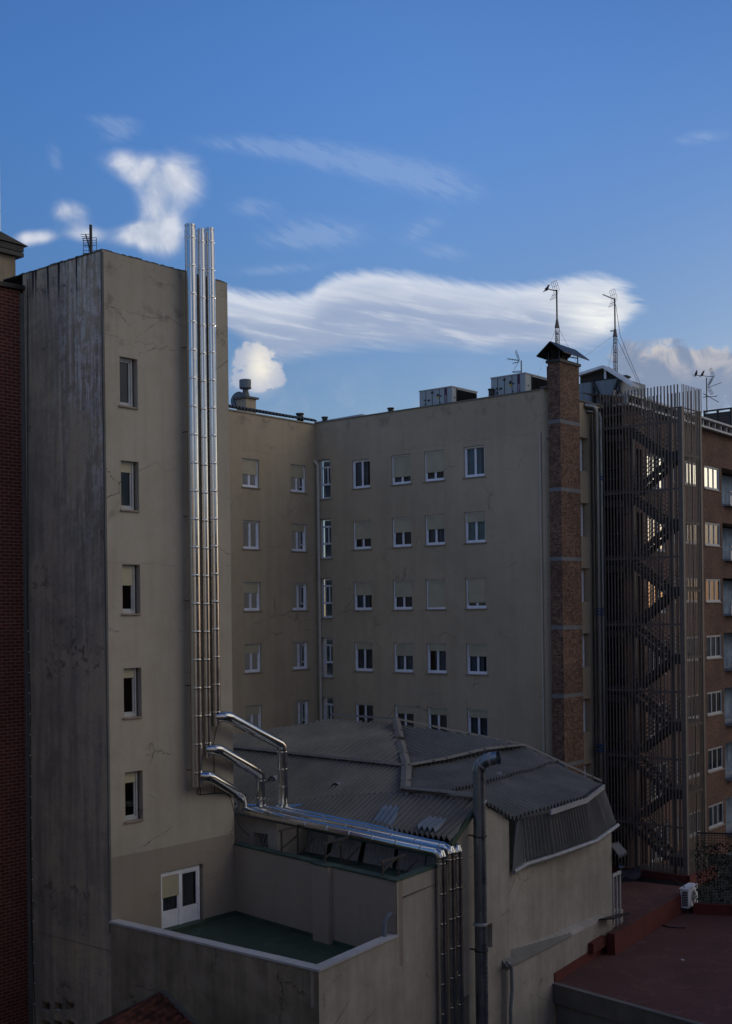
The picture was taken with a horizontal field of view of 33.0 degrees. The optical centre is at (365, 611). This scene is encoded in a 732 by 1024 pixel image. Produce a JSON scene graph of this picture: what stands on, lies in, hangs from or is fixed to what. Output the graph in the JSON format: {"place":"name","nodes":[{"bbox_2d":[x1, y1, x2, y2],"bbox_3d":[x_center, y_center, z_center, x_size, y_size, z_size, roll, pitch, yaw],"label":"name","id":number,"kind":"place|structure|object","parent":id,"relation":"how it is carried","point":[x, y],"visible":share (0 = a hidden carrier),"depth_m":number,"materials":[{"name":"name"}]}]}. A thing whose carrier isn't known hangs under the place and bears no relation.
{"place":"outdoors","nodes":[
{"label":"outdoors","id":0,"kind":"place"},
{"bbox_2d":[325,639,332,719],"bbox_3d":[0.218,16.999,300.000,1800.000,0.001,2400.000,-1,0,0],"label":"ground","id":1,"kind":"structure","parent":0,"point":[326,673],"depth_m":381.25,"materials":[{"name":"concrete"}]},
{"bbox_2d":[0,281,32,1023],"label":"red brick building","id":2,"kind":"structure","parent":1,"relation":"on","point":[16,985],"depth_m":37.06,"materials":[{"name":"brick"}]},
{"bbox_2d":[0,231,27,280],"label":"chimney stack","id":3,"kind":"object","parent":2,"relation":"on","point":[11,250],"visible":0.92,"depth_m":39.21,"materials":[{"name":"paint"}]},
{"bbox_2d":[3,249,234,1023],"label":"apartment tower","id":4,"kind":"structure","parent":1,"relation":"on","point":[129,823],"depth_m":36.30,"materials":[{"name":"paint"}]},
{"bbox_2d":[27,279,35,1023],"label":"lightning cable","id":5,"kind":"object","parent":4,"relation":"attached to","point":[28,644],"visible":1,"depth_m":37.30,"materials":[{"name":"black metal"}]},
{"bbox_2d":[81,224,96,253],"bbox_3d":[-8.249,-10.768,36.580,0.355,1.152,0.818,-1,0,-29],"label":"tv antenna","id":6,"kind":"object","parent":4,"relation":"on","point":[89,240],"visible":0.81,"depth_m":36.32,"materials":[{"name":"black metal"}]},
{"bbox_2d":[119,357,138,409],"bbox_3d":[-6.931,-6.603,35.731,0.275,1.460,0.694,-1,0,40],"label":"window","id":7,"kind":"structure","parent":4,"relation":"in","point":[129,362],"depth_m":35.93,"materials":[{"name":"grey paint"}]},
{"bbox_2d":[120,461,139,511],"bbox_3d":[-6.893,-3.618,35.731,0.275,1.460,0.694,-1,0,40],"label":"window","id":8,"kind":"structure","parent":4,"relation":"in","point":[127,467],"depth_m":35.92,"materials":[{"name":"grey paint"}]},
{"bbox_2d":[121,565,141,614],"bbox_3d":[-6.855,-0.633,35.731,0.275,1.460,0.694,-1,0,40],"label":"window","id":9,"kind":"structure","parent":4,"relation":"in","point":[128,571],"depth_m":35.87,"materials":[{"name":"grey paint"}]},
{"bbox_2d":[123,668,142,719],"bbox_3d":[-6.816,2.351,35.731,0.275,1.460,0.694,-1,0,40],"label":"window","id":10,"kind":"structure","parent":4,"relation":"in","point":[128,672],"depth_m":35.90,"materials":[{"name":"grey paint"}]},
{"bbox_2d":[124,771,143,823],"bbox_3d":[-6.778,5.336,35.731,0.275,1.460,0.694,-1,0,40],"label":"window","id":11,"kind":"structure","parent":4,"relation":"in","point":[129,776],"depth_m":35.90,"materials":[{"name":"grey paint"}]},
{"bbox_2d":[161,865,206,931],"bbox_3d":[-5.515,8.611,37.052,0.480,1.801,1.560,-1,0,40],"label":"terrace door","id":12,"kind":"structure","parent":4,"relation":"in","point":[179,913],"depth_m":37.08,"materials":[{"name":"white paint"}]},
{"bbox_2d":[182,223,447,1023],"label":"steel flue","id":13,"kind":"object","parent":4,"relation":"attached to","point":[199,775],"visible":1,"depth_m":36.99,"materials":[{"name":"grey metal"}]},
{"bbox_2d":[197,727,248,835],"bbox_3d":[-4.484,5.285,38.222,1.942,3.497,0.249,-1,0,-41],"label":"sensor cable","id":14,"kind":"object","parent":13,"relation":"hanging from","point":[220,793],"visible":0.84,"depth_m":38.13,"materials":[{"name":"black plastic"}]},
{"bbox_2d":[196,228,456,1023],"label":"steel flue","id":15,"kind":"object","parent":4,"relation":"attached to","point":[234,758],"visible":0.83,"depth_m":37.42,"materials":[{"name":"grey metal"}]},
{"bbox_2d":[205,227,463,1023],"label":"steel flue","id":16,"kind":"object","parent":4,"relation":"attached to","point":[218,716],"visible":0.8,"depth_m":37.68,"materials":[{"name":"grey metal"}]},
{"bbox_2d":[96,989,198,1023],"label":"tiled shed","id":17,"kind":"structure","parent":1,"relation":"on","point":[163,1007],"depth_m":32.83,"materials":[{"name":"tile"}]},
{"bbox_2d":[109,842,436,1023],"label":"terrace building","id":18,"kind":"structure","parent":1,"relation":"on","point":[294,939],"depth_m":33.81,"materials":[{"name":"paint"}]},
{"bbox_2d":[279,826,314,854],"bbox_3d":[-1.967,7.050,37.383,0.728,1.051,1.243,-1,0,35],"label":"pipe trestle","id":19,"kind":"object","parent":18,"relation":"on","point":[281,836],"visible":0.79,"depth_m":37.49,"materials":[{"name":"metal"}]},
{"bbox_2d":[322,836,359,864],"bbox_3d":[-0.612,7.096,35.837,0.728,0.924,1.243,-1,0,35],"label":"pipe trestle","id":20,"kind":"object","parent":18,"relation":"on","point":[337,847],"visible":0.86,"depth_m":36.02,"materials":[{"name":"metal"}]},
{"bbox_2d":[382,911,392,936],"bbox_3d":[0.584,8.320,33.007,0.321,0.647,0.120,-1,0,-27],"label":"vent pipe","id":21,"kind":"object","parent":18,"relation":"on","point":[385,922],"visible":1,"depth_m":32.93,"materials":[{"name":"grey plastic"}]},
{"bbox_2d":[380,854,418,875],"bbox_3d":[1.027,7.151,33.967,0.728,0.774,1.243,-1,0,35],"label":"pipe trestle","id":22,"kind":"object","parent":18,"relation":"on","point":[392,859],"visible":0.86,"depth_m":34.11,"materials":[{"name":"metal"}]},
{"bbox_2d":[229,386,618,840],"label":"courtyard block","id":23,"kind":"structure","parent":1,"relation":"on","point":[432,566],"depth_m":59.71,"materials":[{"name":"paint"}]},
{"bbox_2d":[233,379,258,412],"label":"roof chimney","id":24,"kind":"object","parent":23,"relation":"on","point":[245,399],"visible":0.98,"depth_m":65.81,"materials":[{"name":"paint"}]},
{"bbox_2d":[231,392,241,405],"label":"vent pipe","id":25,"kind":"object","parent":24,"relation":"attached to","point":[236,394],"visible":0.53,"depth_m":66.66,"materials":[{"name":"black metal"}]},
{"bbox_2d":[242,458,260,488],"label":"window","id":26,"kind":"structure","parent":23,"relation":"in","point":[249,467],"depth_m":60.31,"materials":[{"name":"white paint"}]},
{"bbox_2d":[242,520,261,550],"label":"window","id":27,"kind":"structure","parent":23,"relation":"in","point":[250,528],"depth_m":60.33,"materials":[{"name":"white paint"}]},
{"bbox_2d":[243,582,261,611],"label":"window","id":28,"kind":"structure","parent":23,"relation":"in","point":[251,589],"depth_m":60.31,"materials":[{"name":"white paint"}]},
{"bbox_2d":[245,705,260,732],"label":"window","id":29,"kind":"structure","parent":23,"relation":"in","point":[253,712],"depth_m":60.42,"materials":[{"name":"white paint"}]},
{"bbox_2d":[244,643,262,673],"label":"window","id":30,"kind":"structure","parent":23,"relation":"in","point":[252,651],"depth_m":60.33,"materials":[{"name":"white paint"}]},
{"bbox_2d":[290,464,307,493],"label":"window","id":31,"kind":"structure","parent":23,"relation":"in","point":[297,471],"depth_m":63.10,"materials":[{"name":"white paint"}]},
{"bbox_2d":[291,524,307,552],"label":"window","id":32,"kind":"structure","parent":23,"relation":"in","point":[297,530],"depth_m":63.07,"materials":[{"name":"white paint"}]},
{"bbox_2d":[292,583,308,610],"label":"window","id":33,"kind":"structure","parent":23,"relation":"in","point":[298,589],"depth_m":63.05,"materials":[{"name":"white paint"}]},
{"bbox_2d":[292,641,309,670],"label":"window","id":34,"kind":"structure","parent":23,"relation":"in","point":[299,648],"depth_m":63.10,"materials":[{"name":"white paint"}]},
{"bbox_2d":[294,700,307,725],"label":"window","id":35,"kind":"structure","parent":23,"relation":"in","point":[300,707],"depth_m":63.13,"materials":[{"name":"white paint"}]},
{"bbox_2d":[320,459,331,499],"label":"window","id":36,"kind":"structure","parent":23,"relation":"in","point":[326,465],"depth_m":63.99,"materials":[{"name":"white paint"}]},
{"bbox_2d":[320,519,331,559],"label":"window","id":37,"kind":"structure","parent":23,"relation":"in","point":[327,526],"depth_m":63.99,"materials":[{"name":"white paint"}]},
{"bbox_2d":[321,578,332,618],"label":"window","id":38,"kind":"structure","parent":23,"relation":"in","point":[327,596],"depth_m":63.97,"materials":[{"name":"white paint"}]},
{"bbox_2d":[322,638,333,678],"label":"window","id":39,"kind":"structure","parent":23,"relation":"in","point":[329,642],"depth_m":63.95,"materials":[{"name":"white paint"}]},
{"bbox_2d":[324,697,333,720],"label":"window","id":40,"kind":"structure","parent":23,"relation":"in","point":[329,703],"depth_m":63.99,"materials":[{"name":"white paint"}]},
{"bbox_2d":[314,414,363,422],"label":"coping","id":41,"kind":"object","parent":23,"relation":"on","point":[344,417],"visible":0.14,"depth_m":65.83,"materials":[{"name":"grey paint"}]},
{"bbox_2d":[351,459,370,489],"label":"window","id":42,"kind":"structure","parent":23,"relation":"in","point":[360,467],"depth_m":62.30,"materials":[{"name":"white paint"}]},
{"bbox_2d":[352,520,371,550],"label":"window","id":43,"kind":"structure","parent":23,"relation":"in","point":[362,529],"depth_m":62.08,"materials":[{"name":"white paint"}]},
{"bbox_2d":[352,581,372,610],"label":"window","id":44,"kind":"structure","parent":23,"relation":"in","point":[363,589],"depth_m":62.15,"materials":[{"name":"white paint"}]},
{"bbox_2d":[353,642,373,671],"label":"window","id":45,"kind":"structure","parent":23,"relation":"in","point":[365,648],"depth_m":62.17,"materials":[{"name":"white paint"}]},
{"bbox_2d":[356,703,372,721],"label":"window","id":46,"kind":"structure","parent":23,"relation":"in","point":[367,708],"depth_m":62.17,"materials":[{"name":"white paint"}]},
{"bbox_2d":[390,454,411,485],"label":"window","id":47,"kind":"structure","parent":23,"relation":"in","point":[401,467],"depth_m":60.40,"materials":[{"name":"white paint"}]},
{"bbox_2d":[391,517,412,547],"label":"window","id":48,"kind":"structure","parent":23,"relation":"in","point":[401,526],"depth_m":60.45,"materials":[{"name":"white paint"}]},
{"bbox_2d":[391,580,412,610],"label":"window","id":49,"kind":"structure","parent":23,"relation":"in","point":[402,588],"depth_m":60.43,"materials":[{"name":"white paint"}]},
{"bbox_2d":[392,643,413,673],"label":"window","id":50,"kind":"structure","parent":23,"relation":"in","point":[403,651],"depth_m":60.46,"materials":[{"name":"white paint"}]},
{"bbox_2d":[395,705,413,726],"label":"window","id":51,"kind":"structure","parent":23,"relation":"in","point":[405,712],"depth_m":60.45,"materials":[{"name":"white paint"}]},
{"bbox_2d":[423,450,444,482],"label":"window","id":52,"kind":"structure","parent":23,"relation":"in","point":[434,460],"depth_m":59.10,"materials":[{"name":"white paint"}]},
{"bbox_2d":[424,514,445,546],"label":"window","id":53,"kind":"structure","parent":23,"relation":"in","point":[434,523],"depth_m":59.10,"materials":[{"name":"white paint"}]},
{"bbox_2d":[424,579,446,609],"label":"window","id":54,"kind":"structure","parent":23,"relation":"in","point":[436,594],"depth_m":59.06,"materials":[{"name":"white paint"}]},
{"bbox_2d":[425,643,447,674],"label":"window","id":55,"kind":"structure","parent":23,"relation":"in","point":[439,648],"depth_m":59.09,"materials":[{"name":"white paint"}]},
{"bbox_2d":[428,707,446,731],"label":"window","id":56,"kind":"structure","parent":23,"relation":"in","point":[439,714],"depth_m":59.15,"materials":[{"name":"white paint"}]},
{"bbox_2d":[419,386,477,406],"bbox_3d":[4.115,-10.481,61.758,2.044,1.074,2.201,-1,0,40],"label":"air handling unit","id":57,"kind":"object","parent":23,"relation":"on","point":[440,395],"visible":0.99,"depth_m":60.94,"materials":[{"name":"grey paint"}]},
{"bbox_2d":[462,445,485,478],"bbox_3d":[5.104,-6.962,57.530,1.300,1.490,0.360,-1,0,41],"label":"window","id":58,"kind":"structure","parent":23,"relation":"in","point":[472,454],"depth_m":57.74,"materials":[{"name":"white paint"}]},
{"bbox_2d":[463,511,486,543],"bbox_3d":[5.143,-3.906,57.530,1.300,1.490,0.360,-1,0,41],"label":"window","id":59,"kind":"structure","parent":23,"relation":"in","point":[475,521],"depth_m":57.62,"materials":[{"name":"white paint"}]},
{"bbox_2d":[464,577,487,609],"bbox_3d":[5.182,-0.850,57.530,1.300,1.490,0.360,-1,0,41],"label":"window","id":60,"kind":"structure","parent":23,"relation":"in","point":[476,587],"depth_m":57.54,"materials":[{"name":"white paint"}]},
{"bbox_2d":[465,643,487,675],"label":"window","id":61,"kind":"structure","parent":23,"relation":"in","point":[477,651],"depth_m":57.59,"materials":[{"name":"white paint"}]},
{"bbox_2d":[468,709,487,735],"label":"window","id":62,"kind":"structure","parent":23,"relation":"in","point":[477,718],"depth_m":57.64,"materials":[{"name":"white paint"}]},
{"bbox_2d":[488,388,494,395],"bbox_3d":[5.939,-10.379,58.600,0.342,0.363,0.342,-1,0,0],"label":"roof vent","id":63,"kind":"object","parent":23,"relation":"on","point":[491,391],"visible":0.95,"depth_m":58.49,"materials":[{"name":"grey metal"}]},
{"bbox_2d":[490,372,546,395],"bbox_3d":[7.643,-10.573,59.362,1.972,1.167,3.054,-1,0,40],"label":"air handling unit","id":64,"kind":"object","parent":23,"relation":"on","point":[514,383],"visible":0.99,"depth_m":58.18,"materials":[{"name":"grey paint"}]},
{"bbox_2d":[507,350,521,372],"bbox_3d":[7.047,-11.830,58.600,0.682,1.052,0.500,-1,0,0],"label":"tv antenna","id":65,"kind":"object","parent":64,"relation":"on","point":[517,363],"visible":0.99,"depth_m":58.58,"materials":[{"name":"black metal"}]},
{"bbox_2d":[539,280,582,373],"bbox_3d":[9.494,-13.327,59.492,1.629,4.599,4.752,-1,0,18],"label":"antenna mast","id":66,"kind":"object","parent":23,"relation":"on","point":[556,326],"visible":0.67,"depth_m":58.47,"materials":[{"name":"black metal"}]},
{"bbox_2d":[580,439,581,470],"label":"window","id":67,"kind":"structure","parent":23,"relation":"in","point":[580,439],"depth_m":57.23,"materials":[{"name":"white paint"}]},
{"bbox_2d":[581,504,582,535],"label":"window","id":68,"kind":"structure","parent":23,"relation":"in","point":[581,504],"depth_m":57.23,"materials":[{"name":"white paint"}]},
{"bbox_2d":[582,568,583,601],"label":"window","id":69,"kind":"structure","parent":23,"relation":"in","point":[582,568],"depth_m":57.23,"materials":[{"name":"white paint"}]},
{"bbox_2d":[582,634,584,666],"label":"window","id":70,"kind":"structure","parent":23,"relation":"in","point":[582,634],"depth_m":57.22,"materials":[{"name":"white paint"}]},
{"bbox_2d":[583,699,584,731],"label":"window","id":71,"kind":"structure","parent":23,"relation":"in","point":[583,699],"depth_m":57.22,"materials":[{"name":"white paint"}]},
{"bbox_2d":[586,409,598,781],"bbox_3d":[10.502,2.665,57.123,0.538,24.402,0.235,-1,0,-28],"label":"steel flue","id":72,"kind":"object","parent":23,"relation":"attached to","point":[594,591],"visible":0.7,"depth_m":57.12,"materials":[{"name":"grey metal"}]},
{"bbox_2d":[584,403,603,785],"bbox_3d":[10.544,2.620,56.950,0.715,24.490,0.284,-1,0,0],"label":"steel flue","id":73,"kind":"object","parent":23,"relation":"attached to","point":[594,407],"visible":0.69,"depth_m":56.85,"materials":[{"name":"grey metal"}]},
{"bbox_2d":[595,476,603,751],"bbox_3d":[10.773,0.080,56.956,0.400,12.662,0.718,-1,0,40],"label":"blue strap","id":74,"kind":"object","parent":73,"relation":"attached to","point":[599,614],"visible":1,"depth_m":56.77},
{"bbox_2d":[233,713,619,1023],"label":"corrugated roof hall","id":75,"kind":"structure","parent":1,"relation":"on","point":[549,890],"depth_m":41.06,"materials":[{"name":"paint"}]},
{"bbox_2d":[469,751,500,1023],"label":"ventilation duct","id":76,"kind":"object","parent":75,"relation":"attached to","point":[483,763],"visible":1,"depth_m":36.28,"materials":[{"name":"grey metal"}]},
{"bbox_2d":[505,961,513,1023],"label":"downpipe","id":77,"kind":"object","parent":75,"relation":"attached to","point":[509,964],"visible":1,"depth_m":38.29,"materials":[{"name":"grey plastic"}]},
{"bbox_2d":[536,341,588,821],"bbox_3d":[8.887,2.544,54.666,1.380,28.684,2.204,-1,0,40],"label":"brick chimney","id":78,"kind":"object","parent":1,"relation":"on","point":[565,556],"visible":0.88,"depth_m":54.15,"materials":[{"name":"brown brick"}]},
{"bbox_2d":[552,854,731,1023],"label":"red roof building","id":79,"kind":"structure","parent":1,"relation":"on","point":[633,968],"depth_m":43.40,"materials":[{"name":"concrete"}]},
{"bbox_2d":[587,409,607,796],"bbox_3d":[10.704,2.745,57.077,0.754,24.236,0.260,-1,0,0],"label":"steel flue","id":80,"kind":"object","parent":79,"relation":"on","point":[589,411],"visible":0.62,"depth_m":56.98,"materials":[{"name":"grey metal"}]},
{"bbox_2d":[599,842,630,927],"bbox_3d":[9.172,12.820,46.309,1.475,8.127,3.833,-1,0,9],"label":"lean to","id":81,"kind":"object","parent":79,"relation":"on","point":[616,917],"visible":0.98,"depth_m":47.09,"materials":[{"name":"grey paint"}]},
{"bbox_2d":[617,861,642,881],"bbox_3d":[11.773,11.745,55.655,1.360,0.650,2.280,-1,0,24],"label":"sheet scrap","id":82,"kind":"object","parent":79,"relation":"on","point":[630,875],"visible":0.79,"depth_m":55.28,"materials":[{"name":"blue"}]},
{"bbox_2d":[600,384,706,875],"bbox_3d":[13.126,2.019,56.632,4.179,24.186,2.141,-1,0,40],"label":"escape stair","id":83,"kind":"object","parent":79,"relation":"on","point":[629,699],"visible":0.97,"depth_m":55.91,"materials":[{"name":"metal"}]},
{"bbox_2d":[670,877,697,909],"bbox_3d":[13.049,11.624,51.151,1.046,1.173,1.252,-1,0,32],"label":"air conditioner","id":84,"kind":"object","parent":79,"relation":"on","point":[688,891],"visible":0.99,"depth_m":50.60,"materials":[{"name":"white paint"}]},
{"bbox_2d":[694,841,731,902],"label":"hedge","id":85,"kind":"object","parent":79,"relation":"on","point":[710,872],"visible":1,"depth_m":50.47,"materials":[{"name":"green plant"}]},
{"bbox_2d":[697,832,731,903],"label":"lattice fence","id":86,"kind":"object","parent":79,"relation":"on","point":[714,862],"visible":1,"depth_m":50.31,"materials":[{"name":"black metal"}]},
{"bbox_2d":[0,0,731,615],"label":"sky","id":87,"kind":"structure","parent":0,"point":[392,193],"materials":[{"name":"blue"}]},
{"bbox_2d":[580,392,731,867],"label":"brick apartment block","id":88,"kind":"structure","parent":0,"point":[717,487],"depth_m":65.20,"materials":[{"name":"brown brick"}]},
{"bbox_2d":[580,290,639,382],"bbox_3d":[12.527,-13.714,62.107,2.139,5.088,7.538,-1,0,22],"label":"antenna mast","id":89,"kind":"object","parent":88,"relation":"on","point":[615,336],"visible":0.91,"depth_m":62.48,"materials":[{"name":"black metal"}]},
{"bbox_2d":[579,365,645,424],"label":"rooftop shed","id":90,"kind":"structure","parent":88,"relation":"on","point":[603,379],"depth_m":61.19,"materials":[{"name":"grey paint"}]},
{"bbox_2d":[647,453,664,491],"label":"window","id":91,"kind":"structure","parent":88,"relation":"in","point":[647,453],"depth_m":60.46,"materials":[{"name":"beige glass"}]},
{"bbox_2d":[648,516,665,552],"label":"window","id":92,"kind":"structure","parent":88,"relation":"in","point":[648,516],"depth_m":60.18,"materials":[{"name":"grey paint"}]},
{"bbox_2d":[649,579,665,613],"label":"window","id":93,"kind":"structure","parent":88,"relation":"in","point":[664,579],"depth_m":59.90,"materials":[{"name":"grey paint"}]},
{"bbox_2d":[650,640,666,674],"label":"window","id":94,"kind":"structure","parent":88,"relation":"in","point":[661,640],"depth_m":60.18,"materials":[{"name":"grey glass"}]},
{"bbox_2d":[651,762,667,801],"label":"window","id":95,"kind":"structure","parent":88,"relation":"in","point":[666,762],"depth_m":60.18,"materials":[{"name":"grey paint"}]},
{"bbox_2d":[652,823,668,861],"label":"window","id":96,"kind":"structure","parent":88,"relation":"in","point":[667,823],"depth_m":60.18,"materials":[{"name":"grey glass"}]},
{"bbox_2d":[685,461,695,486],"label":"window","id":97,"kind":"structure","parent":88,"relation":"in","point":[685,461],"depth_m":63.75,"materials":[{"name":"beige glass"}]},
{"bbox_2d":[686,525,695,544],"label":"window","id":98,"kind":"structure","parent":88,"relation":"in","point":[686,525],"depth_m":63.95,"materials":[{"name":"grey paint"}]},
{"bbox_2d":[686,578,696,602],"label":"window","id":99,"kind":"structure","parent":88,"relation":"in","point":[686,578],"depth_m":63.95,"materials":[{"name":"grey paint"}]},
{"bbox_2d":[687,636,697,661],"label":"window","id":100,"kind":"structure","parent":88,"relation":"in","point":[695,636],"depth_m":63.99,"materials":[{"name":"grey paint"}]},
{"bbox_2d":[689,810,699,838],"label":"window","id":101,"kind":"structure","parent":88,"relation":"in","point":[699,810],"depth_m":63.95,"materials":[{"name":"grey glass"}]},
{"bbox_2d":[695,368,721,416],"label":"tv antenna","id":102,"kind":"object","parent":88,"relation":"on","point":[713,376],"visible":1,"depth_m":65.99,"materials":[{"name":"black metal"}]},
{"bbox_2d":[704,465,720,491],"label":"window","id":103,"kind":"structure","parent":88,"relation":"in","point":[711,474],"depth_m":66.11,"materials":[{"name":"beige glass"}]},
{"bbox_2d":[705,522,721,547],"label":"window","id":104,"kind":"structure","parent":88,"relation":"in","point":[710,528],"depth_m":66.26,"materials":[{"name":"grey paint"}]},
{"bbox_2d":[706,579,722,602],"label":"window","id":105,"kind":"structure","parent":88,"relation":"in","point":[711,584],"depth_m":66.26,"materials":[{"name":"grey paint"}]},
{"bbox_2d":[706,635,723,659],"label":"window","id":106,"kind":"structure","parent":88,"relation":"in","point":[712,640],"depth_m":66.27,"materials":[{"name":"grey paint"}]},
{"bbox_2d":[707,690,723,716],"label":"window","id":107,"kind":"structure","parent":88,"relation":"in","point":[716,712],"depth_m":66.08,"materials":[{"name":"grey paint"}]},
{"bbox_2d":[708,746,724,773],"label":"window","id":108,"kind":"structure","parent":88,"relation":"in","point":[712,770],"depth_m":65.84,"materials":[{"name":"grey paint"}]},
{"bbox_2d":[709,801,725,830],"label":"window","id":109,"kind":"structure","parent":88,"relation":"in","point":[714,810],"depth_m":66.26,"materials":[{"name":"grey paint"}]},
{"bbox_2d":[703,407,731,424],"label":"plank screen","id":110,"kind":"object","parent":88,"relation":"on","point":[725,417],"visible":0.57,"depth_m":68.35,"materials":[{"name":"black metal"}]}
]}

